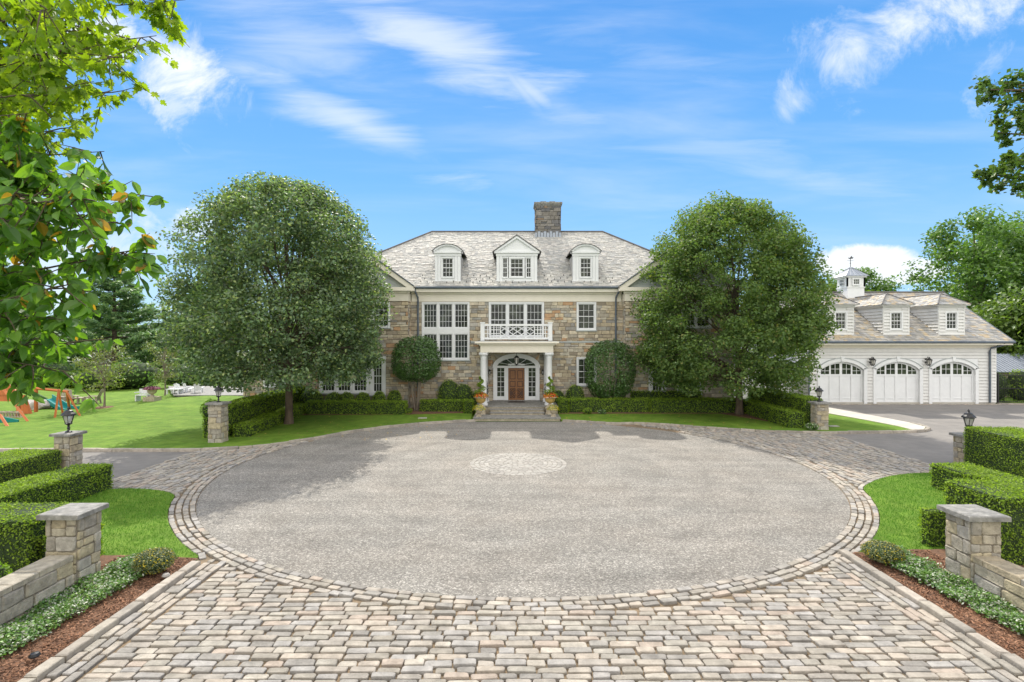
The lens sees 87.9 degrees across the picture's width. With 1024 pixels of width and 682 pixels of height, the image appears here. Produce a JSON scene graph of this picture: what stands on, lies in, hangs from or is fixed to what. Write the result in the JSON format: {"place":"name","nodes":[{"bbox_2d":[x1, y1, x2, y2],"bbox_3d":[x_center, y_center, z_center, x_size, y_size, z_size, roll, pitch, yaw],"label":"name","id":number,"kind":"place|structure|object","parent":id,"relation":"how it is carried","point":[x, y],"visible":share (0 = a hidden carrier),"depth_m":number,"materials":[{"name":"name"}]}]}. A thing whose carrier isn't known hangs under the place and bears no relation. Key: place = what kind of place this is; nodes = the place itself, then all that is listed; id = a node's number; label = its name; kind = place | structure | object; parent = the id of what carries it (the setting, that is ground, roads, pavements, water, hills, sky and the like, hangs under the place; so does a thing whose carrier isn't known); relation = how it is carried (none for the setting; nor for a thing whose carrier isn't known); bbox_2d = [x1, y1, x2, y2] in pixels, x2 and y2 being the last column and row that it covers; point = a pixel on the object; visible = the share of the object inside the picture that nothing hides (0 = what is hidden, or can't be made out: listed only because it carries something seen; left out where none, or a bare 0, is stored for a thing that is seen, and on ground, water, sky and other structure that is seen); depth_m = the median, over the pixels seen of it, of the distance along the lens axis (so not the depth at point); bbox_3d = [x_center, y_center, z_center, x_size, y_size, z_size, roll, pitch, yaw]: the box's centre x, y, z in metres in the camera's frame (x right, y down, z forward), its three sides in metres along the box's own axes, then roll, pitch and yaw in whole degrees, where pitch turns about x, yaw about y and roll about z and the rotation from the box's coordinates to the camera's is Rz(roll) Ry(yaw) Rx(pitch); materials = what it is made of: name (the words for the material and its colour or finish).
{"place":"outdoors","nodes":[
{"label":"outdoors","id":0,"kind":"place"},
{"bbox_2d":[0,555,197,681],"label":"mulch bed","id":1,"kind":"object","parent":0,"point":[104,559],"visible":0.27,"depth_m":8.26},
{"bbox_2d":[0,561,12,577],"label":"leafy shrub","id":2,"kind":"object","parent":1,"relation":"on","point":[4,571],"visible":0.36,"depth_m":8.88,"materials":[{"name":"green plant"}]},
{"bbox_2d":[37,523,104,559],"bbox_3d":[-8.708,4.071,10.524,0.719,0.828,0.971,0,0,0],"label":"clipped hedge","id":3,"kind":"object","parent":1,"relation":"on","point":[43,544],"visible":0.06,"depth_m":10.13,"materials":[{"name":"green plant"}]},
{"bbox_2d":[0,549,146,658],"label":"ground cover","id":4,"kind":"object","parent":1,"relation":"on","point":[59,607],"visible":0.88,"depth_m":8.65,"materials":[{"name":"green plant"}]},
{"bbox_2d":[131,546,177,574],"bbox_3d":[-6.813,4.171,10.125,0.728,0.452,0.733,0,0,40],"label":"daisy mound","id":5,"kind":"object","parent":1,"relation":"on","point":[150,561],"visible":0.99,"depth_m":9.95,"materials":[{"name":"green plant"}]},
{"bbox_2d":[74,488,197,560],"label":"lawn","id":6,"kind":"structure","parent":0,"point":[157,530],"depth_m":12.88,"materials":[{"name":"plant"}]},
{"bbox_2d":[0,501,78,572],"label":"clipped hedge","id":7,"kind":"object","parent":6,"relation":"on","point":[22,529],"visible":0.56,"depth_m":9.94,"materials":[{"name":"green plant"}]},
{"bbox_2d":[0,462,113,502],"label":"clipped hedge","id":8,"kind":"object","parent":6,"relation":"on","point":[72,483],"visible":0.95,"depth_m":14.45,"materials":[{"name":"green plant"}]},
{"bbox_2d":[0,380,472,447],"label":"lawn","id":9,"kind":"structure","parent":0,"point":[168,420],"depth_m":28.38,"materials":[{"name":"plant"}]},
{"bbox_2d":[3,260,69,366],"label":"pine tree","id":10,"kind":"object","parent":9,"relation":"on","point":[23,335],"visible":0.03,"depth_m":58.46,"materials":[{"name":"green plant"}]},
{"bbox_2d":[29,399,50,409],"bbox_3d":[-30.692,4.215,34.517,1.297,0.838,1.276,0,0,0],"label":"boulder","id":11,"kind":"object","parent":9,"relation":"on","point":[46,405],"visible":0.53,"depth_m":34.15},
{"bbox_2d":[0,385,80,425],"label":"playset","id":12,"kind":"object","parent":9,"relation":"on","point":[21,411],"visible":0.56,"depth_m":30.95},
{"bbox_2d":[37,362,75,386],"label":"border shrub","id":13,"kind":"object","parent":9,"relation":"on","point":[60,366],"visible":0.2,"depth_m":51.63,"materials":[{"name":"green plant"}]},
{"bbox_2d":[46,394,79,409],"bbox_3d":[-29.458,4.124,34.660,3.614,1.048,0.732,0,0,25],"label":"slide","id":14,"kind":"object","parent":9,"relation":"on","point":[52,401],"visible":0.52,"depth_m":34.76,"materials":[{"name":"teal plastic"}]},
{"bbox_2d":[74,364,127,390],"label":"border shrub","id":15,"kind":"object","parent":9,"relation":"on","point":[85,379],"visible":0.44,"depth_m":46.44,"materials":[{"name":"green plant"}]},
{"bbox_2d":[71,335,135,406],"bbox_3d":[-26.909,2.059,34.969,3.152,4.856,3.925,0,0,0],"label":"young tree","id":16,"kind":"object","parent":9,"relation":"on","point":[104,375],"visible":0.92,"depth_m":34.93,"materials":[{"name":"green plant"}]},
{"bbox_2d":[40,266,173,371],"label":"pine tree","id":17,"kind":"object","parent":9,"relation":"on","point":[130,295],"visible":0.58,"depth_m":60.99,"materials":[{"name":"green plant"}]},
{"bbox_2d":[112,360,162,388],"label":"border shrub","id":18,"kind":"object","parent":9,"relation":"on","point":[140,376],"visible":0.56,"depth_m":48.57,"materials":[{"name":"green plant"}]},
{"bbox_2d":[134,389,150,400],"bbox_3d":[-26.327,3.861,37.930,0.940,0.850,0.560,0,0,0],"label":"garden bench","id":19,"kind":"object","parent":9,"relation":"on","point":[141,392],"visible":0.74,"depth_m":37.98,"materials":[{"name":"white paint"}]},
{"bbox_2d":[140,332,185,395],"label":"young tree","id":20,"kind":"object","parent":9,"relation":"on","point":[164,366],"visible":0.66,"depth_m":41.94,"materials":[{"name":"green plant"}]},
{"bbox_2d":[159,362,205,385],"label":"border shrub","id":21,"kind":"object","parent":9,"relation":"on","point":[170,381],"visible":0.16,"depth_m":49.34,"materials":[{"name":"green plant"}]},
{"bbox_2d":[168,386,243,396],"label":"terrace","id":22,"kind":"structure","parent":9,"relation":"on","point":[208,391],"depth_m":41.18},
{"bbox_2d":[205,401,230,442],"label":"stone pillar","id":23,"kind":"structure","parent":9,"relation":"on","point":[218,426],"depth_m":23.01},
{"bbox_2d":[202,388,300,437],"bbox_3d":[-13.801,3.693,29.067,1.240,1.632,10.086,0,0,-3],"label":"clipped hedge","id":24,"kind":"object","parent":9,"relation":"on","point":[241,409],"visible":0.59,"depth_m":27.23,"materials":[{"name":"green plant"}]},
{"bbox_2d":[199,398,217,419],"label":"leafy plant","id":25,"kind":"object","parent":24,"relation":"on","point":[204,409],"visible":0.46,"depth_m":23.64,"materials":[{"name":"green plant"}]},
{"bbox_2d":[232,402,305,436],"bbox_3d":[-12.707,4.105,28.690,1.013,0.801,8.820,0,0,-3],"label":"clipped hedge","id":26,"kind":"object","parent":9,"relation":"on","point":[262,422],"visible":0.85,"depth_m":26.38,"materials":[{"name":"green plant"}]},
{"bbox_2d":[149,170,397,423],"bbox_3d":[-12.155,-2.187,28.311,11.974,13.391,12.001,0,0,0],"label":"shade tree","id":27,"kind":"object","parent":9,"relation":"on","point":[337,263],"visible":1,"depth_m":25.53,"materials":[{"name":"green plant"}]},
{"bbox_2d":[302,408,474,414],"bbox_3d":[-8.400,4.442,34.000,12.000,0.115,6.000,0,0,0],"label":"planting bed","id":28,"kind":"object","parent":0,"point":[426,412],"visible":0.2,"depth_m":32.12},
{"bbox_2d":[299,389,323,403],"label":"ball shrub","id":29,"kind":"object","parent":28,"relation":"on","point":[303,398],"visible":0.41,"depth_m":32.96,"materials":[{"name":"green plant"}]},
{"bbox_2d":[324,391,340,400],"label":"ball shrub","id":30,"kind":"object","parent":28,"relation":"on","point":[335,396],"visible":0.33,"depth_m":33.10,"materials":[{"name":"green plant"}]},
{"bbox_2d":[305,399,407,414],"bbox_3d":[-9.392,4.014,32.198,6.137,0.983,1.039,0,0,0],"label":"clipped hedge","id":31,"kind":"object","parent":28,"relation":"on","point":[371,406],"visible":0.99,"depth_m":31.85,"materials":[{"name":"green plant"}]},
{"bbox_2d":[387,390,401,400],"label":"ball shrub","id":32,"kind":"object","parent":28,"relation":"on","point":[394,395],"visible":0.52,"depth_m":33.16,"materials":[{"name":"green plant"}]},
{"bbox_2d":[391,335,442,410],"bbox_3d":[-6.008,2.000,33.594,3.222,4.827,3.159,0,0,0],"label":"holly tree","id":33,"kind":"object","parent":28,"relation":"on","point":[427,373],"visible":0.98,"depth_m":32.83,"materials":[{"name":"green plant"}]},
{"bbox_2d":[419,398,463,411],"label":"clipped hedge","id":34,"kind":"object","parent":28,"relation":"on","point":[440,405],"visible":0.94,"depth_m":33.05,"materials":[{"name":"green plant"}]},
{"bbox_2d":[437,379,458,398],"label":"ball shrub","id":35,"kind":"object","parent":28,"relation":"on","point":[447,389],"visible":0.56,"depth_m":33.69,"materials":[{"name":"green plant"}]},
{"bbox_2d":[456,383,472,400],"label":"ball shrub","id":36,"kind":"object","parent":28,"relation":"on","point":[464,391],"visible":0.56,"depth_m":33.71,"materials":[{"name":"green plant"}]},
{"bbox_2d":[462,399,474,412],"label":"clipped hedge","id":37,"kind":"object","parent":28,"relation":"on","point":[468,405],"visible":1,"depth_m":32.35,"materials":[{"name":"green plant"}]},
{"bbox_2d":[0,0,1023,324],"label":"sky","id":38,"kind":"structure","parent":0,"point":[859,120],"materials":[{"name":"blue"}]},
{"bbox_2d":[2,404,1023,478],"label":"asphalt drive","id":39,"kind":"structure","parent":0,"point":[934,444],"depth_m":25.54,"materials":[{"name":"asphalt"}]},
{"bbox_2d":[0,448,62,483],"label":"clipped hedge","id":40,"kind":"object","parent":39,"relation":"on","point":[17,463],"visible":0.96,"depth_m":17.12,"materials":[{"name":"green plant"}]},
{"bbox_2d":[49,430,86,467],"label":"stone pillar","id":41,"kind":"structure","parent":39,"relation":"on","point":[70,445],"depth_m":18.25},
{"bbox_2d":[60,406,76,432],"bbox_3d":[-15.450,2.724,18.500,0.446,0.912,0.446,0,0,0],"label":"pillar lamp","id":42,"kind":"object","parent":41,"relation":"on","point":[68,415],"visible":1,"depth_m":18.43,"materials":[{"name":"black metal"}]},
{"bbox_2d":[0,419,1023,681],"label":"granite kerb","id":43,"kind":"structure","parent":39,"relation":"on","point":[42,671],"depth_m":9.42,"materials":[{"name":"stone"}]},
{"bbox_2d":[808,401,831,429],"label":"stone pillar","id":44,"kind":"structure","parent":39,"relation":"on","point":[819,414],"depth_m":26.36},
{"bbox_2d":[828,404,1001,404],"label":"threshold setts","id":45,"kind":"structure","parent":39,"relation":"on","point":[914,404],"depth_m":37.45,"materials":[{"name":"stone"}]},
{"bbox_2d":[949,432,964,462],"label":"stone pillar","id":46,"kind":"structure","parent":39,"relation":"on","point":[958,448],"depth_m":19.36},
{"bbox_2d":[961,409,975,426],"bbox_3d":[16.600,2.924,19.300,0.446,0.912,0.447,0,0,0],"label":"pillar lamp","id":47,"kind":"object","parent":46,"relation":"on","point":[968,417],"visible":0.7,"depth_m":19.22,"materials":[{"name":"black metal"}]},
{"bbox_2d":[962,425,1023,477],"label":"clipped hedge","id":48,"kind":"object","parent":39,"relation":"on","point":[1001,448],"visible":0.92,"depth_m":17.59,"materials":[{"name":"green plant"}]},
{"bbox_2d":[997,373,1023,402],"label":"iron fence","id":49,"kind":"object","parent":39,"relation":"on","point":[1004,388],"visible":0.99,"depth_m":38.09,"materials":[{"name":"black metal"}]},
{"bbox_2d":[196,422,850,598],"bbox_3d":[0.300,4.504,19.411,20.400,0.032,20.338,0,0,0],"label":"gravel court","id":50,"kind":"object","parent":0,"point":[611,509],"visible":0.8,"depth_m":14.06,"materials":[{"name":"gravel"}]},
{"bbox_2d":[470,453,566,474],"bbox_3d":[0.234,4.487,19.498,3.553,0.026,3.531,0,0,0],"label":"court medallion","id":51,"kind":"object","parent":50,"relation":"on","point":[544,469],"visible":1,"depth_m":19.40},
{"bbox_2d":[40,424,1023,681],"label":"joint sand","id":52,"kind":"structure","parent":0,"point":[431,610],"depth_m":8.66,"materials":[{"name":"stone"}]},
{"bbox_2d":[0,555,73,626],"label":"garden wall","id":53,"kind":"structure","parent":52,"relation":"on","point":[23,589],"depth_m":8.61,"materials":[{"name":"stone"}]},
{"bbox_2d":[36,503,108,585],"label":"stone pillar","id":54,"kind":"structure","parent":52,"relation":"on","point":[74,529],"depth_m":9.44,"materials":[{"name":"stone"}]},
{"bbox_2d":[0,113,169,412],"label":"flowering dogwood","id":55,"kind":"object","parent":52,"relation":"on","point":[29,232],"visible":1,"depth_m":4.05,"materials":[{"name":"green plant"}]},
{"bbox_2d":[0,0,189,172],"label":"maple tree","id":56,"kind":"object","parent":52,"relation":"on","point":[36,55],"visible":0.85,"depth_m":4.38,"materials":[{"name":"green plant"}]},
{"bbox_2d":[0,549,1023,681],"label":"mulch chips","id":57,"kind":"object","parent":52,"relation":"on","point":[150,578],"visible":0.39,"depth_m":8.52,"materials":[{"name":"wood"}]},
{"bbox_2d":[78,358,1023,421],"bbox_3d":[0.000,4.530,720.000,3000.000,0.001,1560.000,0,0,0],"label":"ground","id":58,"kind":"structure","parent":0,"point":[1006,399],"depth_m":29.88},
{"bbox_2d":[67,299,160,363],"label":"background tree","id":59,"kind":"object","parent":58,"relation":"on","point":[118,333],"visible":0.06,"depth_m":69.78,"materials":[{"name":"green plant"}]},
{"bbox_2d":[147,281,242,369],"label":"pine tree","id":60,"kind":"object","parent":58,"relation":"on","point":[170,321],"visible":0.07,"depth_m":65.96,"materials":[{"name":"green plant"}]},
{"bbox_2d":[237,201,741,420],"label":"stone mansion","id":61,"kind":"structure","parent":58,"relation":"on","point":[550,298],"depth_m":34.97,"materials":[{"name":"brown stone"}]},
{"bbox_2d":[319,358,369,393],"bbox_3d":[-10.804,2.203,34.171,3.288,2.452,0.202,0,0,0],"label":"window","id":62,"kind":"structure","parent":61,"relation":"in","point":[354,389],"depth_m":34.21,"materials":[{"name":"white paint"}]},
{"bbox_2d":[369,356,386,395],"bbox_3d":[-8.654,2.264,34.171,1.163,2.574,0.202,0,0,0],"label":"window","id":63,"kind":"structure","parent":61,"relation":"in","point":[378,381],"depth_m":34.13,"materials":[{"name":"white paint"}]},
{"bbox_2d":[371,302,390,328],"bbox_3d":[-8.440,-1.644,34.171,1.297,1.719,0.202,0,0,0],"label":"window","id":64,"kind":"structure","parent":61,"relation":"in","point":[380,312],"depth_m":34.23,"materials":[{"name":"white paint"}]},
{"bbox_2d":[422,302,469,360],"bbox_3d":[-4.366,-0.621,34.971,3.244,3.882,0.202,0,0,0],"label":"window","id":65,"kind":"structure","parent":61,"relation":"in","point":[447,323],"depth_m":35.04,"materials":[{"name":"white paint"}]},
{"bbox_2d":[508,368,523,399],"bbox_3d":[0.291,2.825,34.992,1.060,2.110,0.097,0,0,0],"label":"front door","id":66,"kind":"structure","parent":61,"relation":"in","point":[515,375],"depth_m":34.98,"materials":[{"name":"brown wood"}]},
{"bbox_2d":[489,302,543,336],"bbox_3d":[0.291,-1.406,35.001,3.644,2.312,0.142,0,0,0],"label":"window","id":67,"kind":"structure","parent":61,"relation":"in","point":[499,312],"depth_m":35.04,"materials":[{"name":"white paint"}]},
{"bbox_2d":[576,302,596,330],"bbox_3d":[4.897,-1.599,34.971,1.394,1.926,0.202,0,0,0],"label":"window","id":68,"kind":"structure","parent":61,"relation":"in","point":[585,311],"depth_m":35.04,"materials":[{"name":"white paint"}]},
{"bbox_2d":[576,357,596,386],"bbox_3d":[4.906,2.035,34.971,1.412,1.945,0.202,0,0,0],"label":"window","id":69,"kind":"structure","parent":61,"relation":"in","point":[580,368],"depth_m":35.01,"materials":[{"name":"white paint"}]},
{"bbox_2d":[649,363,665,391],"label":"window","id":70,"kind":"structure","parent":61,"relation":"in","point":[650,389],"depth_m":34.13,"materials":[{"name":"white paint"}]},
{"bbox_2d":[681,302,712,328],"bbox_3d":[11.848,-1.644,34.171,2.054,1.719,0.202,0,0,0],"label":"window","id":71,"kind":"structure","parent":61,"relation":"in","point":[696,324],"depth_m":34.21,"materials":[{"name":"glass"}]},
{"bbox_2d":[827,266,904,290],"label":"background tree","id":72,"kind":"object","parent":58,"relation":"on","point":[884,285],"visible":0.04,"depth_m":72.02,"materials":[{"name":"green plant"}]},
{"bbox_2d":[896,204,1023,326],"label":"background tree","id":73,"kind":"object","parent":58,"relation":"on","point":[971,259],"visible":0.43,"depth_m":56.03,"materials":[{"name":"green plant"}]},
{"bbox_2d":[934,210,1023,306],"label":"background tree","id":74,"kind":"object","parent":58,"relation":"on","point":[1015,221],"visible":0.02,"depth_m":65.21,"materials":[{"name":"green plant"}]},
{"bbox_2d":[951,240,1023,305],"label":"background tree","id":75,"kind":"object","parent":58,"relation":"on","point":[1019,260],"visible":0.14,"depth_m":54.41,"materials":[{"name":"green plant"}]},
{"bbox_2d":[968,68,1023,198],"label":"oak tree","id":76,"kind":"object","parent":58,"relation":"on","point":[1010,161],"visible":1,"depth_m":10.51,"materials":[{"name":"green plant"}]},
{"bbox_2d":[971,283,1023,357],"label":"background tree","id":77,"kind":"object","parent":58,"relation":"on","point":[1005,315],"visible":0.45,"depth_m":46.54,"materials":[{"name":"green plant"}]},
{"bbox_2d":[996,372,1011,400],"bbox_3d":[35.605,3.385,39.145,1.898,2.195,1.894,0,0,0],"label":"gate","id":78,"kind":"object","parent":58,"relation":"on","point":[1000,386],"visible":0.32,"depth_m":38.50,"materials":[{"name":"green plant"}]},
{"bbox_2d":[996,353,1023,396],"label":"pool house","id":79,"kind":"structure","parent":58,"relation":"on","point":[1007,363],"depth_m":43.23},
{"bbox_2d":[1005,369,1023,401],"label":"hedge","id":80,"kind":"object","parent":58,"relation":"on","point":[1020,385],"visible":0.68,"depth_m":38.51,"materials":[{"name":"green plant"}]},
{"bbox_2d":[560,412,767,420],"bbox_3d":[9.250,4.442,32.000,12.700,0.115,10.000,0,0,0],"label":"planting bed","id":81,"kind":"object","parent":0,"point":[747,416],"visible":0.2,"depth_m":32.24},
{"bbox_2d":[557,396,568,413],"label":"clipped hedge","id":82,"kind":"object","parent":81,"relation":"on","point":[563,404],"visible":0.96,"depth_m":32.35,"materials":[{"name":"green plant"}]},
{"bbox_2d":[564,384,584,398],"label":"ball shrub","id":83,"kind":"object","parent":81,"relation":"on","point":[574,391],"visible":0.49,"depth_m":33.74,"materials":[{"name":"green plant"}]},
{"bbox_2d":[568,397,649,412],"bbox_3d":[5.990,3.978,33.001,5.139,1.054,1.046,0,0,0],"label":"clipped hedge","id":84,"kind":"object","parent":81,"relation":"on","point":[620,404],"visible":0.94,"depth_m":32.65,"materials":[{"name":"green plant"}]},
{"bbox_2d":[584,339,636,398],"bbox_3d":[6.279,2.101,33.999,3.317,4.629,3.294,0,0,0],"label":"holly tree","id":85,"kind":"object","parent":81,"relation":"on","point":[599,390],"visible":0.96,"depth_m":33.07,"materials":[{"name":"green plant"}]},
{"bbox_2d":[630,389,702,398],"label":"clipped hedge","id":86,"kind":"object","parent":81,"relation":"on","point":[655,394],"visible":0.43,"depth_m":34.06,"materials":[{"name":"green plant"}]},
{"bbox_2d":[649,396,735,412],"bbox_3d":[11.246,3.973,32.851,5.702,1.069,1.140,0,0,0],"label":"clipped hedge","id":87,"kind":"object","parent":81,"relation":"on","point":[692,405],"visible":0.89,"depth_m":32.45,"materials":[{"name":"green plant"}]},
{"bbox_2d":[627,189,842,414],"bbox_3d":[12.752,-2.145,31.754,11.571,13.309,11.947,0,0,0],"label":"shade tree","id":88,"kind":"object","parent":81,"relation":"on","point":[800,324],"visible":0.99,"depth_m":28.94,"materials":[{"name":"green plant"}]},
{"bbox_2d":[743,398,805,427],"bbox_3d":[14.444,3.985,29.961,1.020,1.041,6.310,0,0,0],"label":"clipped hedge","id":89,"kind":"object","parent":81,"relation":"on","point":[790,417],"visible":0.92,"depth_m":28.51,"materials":[{"name":"green plant"}]},
{"bbox_2d":[558,412,925,430],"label":"front lawn","id":90,"kind":"structure","parent":0,"point":[844,423],"depth_m":29.09,"materials":[{"name":"plant"}]},
{"bbox_2d":[746,387,822,425],"bbox_3d":[15.532,3.668,30.673,1.175,1.663,6.920,0,0,0],"label":"clipped hedge","id":91,"kind":"object","parent":90,"relation":"on","point":[798,402],"visible":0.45,"depth_m":28.90,"materials":[{"name":"green plant"}]},
{"bbox_2d":[734,347,797,398],"bbox_3d":[17.750,2.400,40.550,7.100,4.200,2.900,0,0,0],"label":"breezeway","id":92,"kind":"object","parent":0,"point":[745,395],"visible":0.06,"depth_m":39.46,"materials":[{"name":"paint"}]},
{"bbox_2d":[829,408,924,429],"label":"concrete walk","id":93,"kind":"structure","parent":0,"point":[888,421],"depth_m":29.71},
{"bbox_2d":[751,267,1015,403],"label":"garage","id":94,"kind":"structure","parent":0,"point":[899,336],"depth_m":38.10,"materials":[{"name":"paint"}]},
{"bbox_2d":[821,362,861,401],"bbox_3d":[23.600,2.980,38.152,3.100,3.000,0.095,0,0,0],"label":"garage door","id":95,"kind":"structure","parent":94,"relation":"in","point":[841,381],"depth_m":38.14,"materials":[{"name":"white paint"}]},
{"bbox_2d":[877,362,917,401],"bbox_3d":[27.580,2.980,38.152,3.100,3.000,0.095,0,0,0],"label":"garage door","id":96,"kind":"structure","parent":94,"relation":"in","point":[896,381],"depth_m":38.13,"materials":[{"name":"white paint"}]},
{"bbox_2d":[932,362,972,401],"bbox_3d":[31.560,2.980,38.152,3.100,3.000,0.095,0,0,0],"label":"garage door","id":97,"kind":"structure","parent":94,"relation":"in","point":[951,381],"depth_m":38.13,"materials":[{"name":"white paint"}]},
{"bbox_2d":[860,473,945,551],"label":"lawn","id":98,"kind":"structure","parent":0,"point":[907,520],"depth_m":14.36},
{"bbox_2d":[76,472,945,557],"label":"grass","id":99,"kind":"structure","parent":98,"relation":"on","point":[867,489],"depth_m":13.97,"materials":[{"name":"plant"}]},
{"bbox_2d":[917,507,945,547],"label":"clipped hedge","id":100,"kind":"object","parent":98,"relation":"on","point":[933,524],"visible":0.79,"depth_m":11.48,"materials":[{"name":"green plant"}]},
{"bbox_2d":[929,461,1022,491],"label":"clipped hedge","id":101,"kind":"object","parent":98,"relation":"on","point":[940,472],"visible":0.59,"depth_m":15.47,"materials":[{"name":"green plant"}]},
{"bbox_2d":[941,478,1023,564],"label":"clipped hedge","id":102,"kind":"object","parent":98,"relation":"on","point":[1004,497],"visible":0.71,"depth_m":10.61,"materials":[{"name":"green plant"}]},
{"bbox_2d":[854,549,1023,658],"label":"mulch bed","id":103,"kind":"object","parent":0,"point":[940,553],"visible":0.23,"depth_m":8.85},
{"bbox_2d":[860,539,906,563],"bbox_3d":[7.416,4.199,10.624,0.776,0.396,0.774,0,0,0],"label":"daisy mound","id":104,"kind":"object","parent":103,"relation":"on","point":[885,552],"visible":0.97,"depth_m":10.45,"materials":[{"name":"green plant"}]},
{"bbox_2d":[886,545,1023,636],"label":"ground cover","id":105,"kind":"object","parent":103,"relation":"on","point":[987,603],"visible":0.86,"depth_m":9.14,"materials":[{"name":"green plant"}]},
{"bbox_2d":[937,504,1011,584],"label":"stone pillar","id":106,"kind":"structure","parent":103,"relation":"on","point":[971,530],"depth_m":9.45,"materials":[{"name":"stone"}]},
{"bbox_2d":[973,556,1023,613],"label":"garden wall","id":107,"kind":"structure","parent":103,"relation":"on","point":[999,576],"depth_m":8.89,"materials":[{"name":"stone"}]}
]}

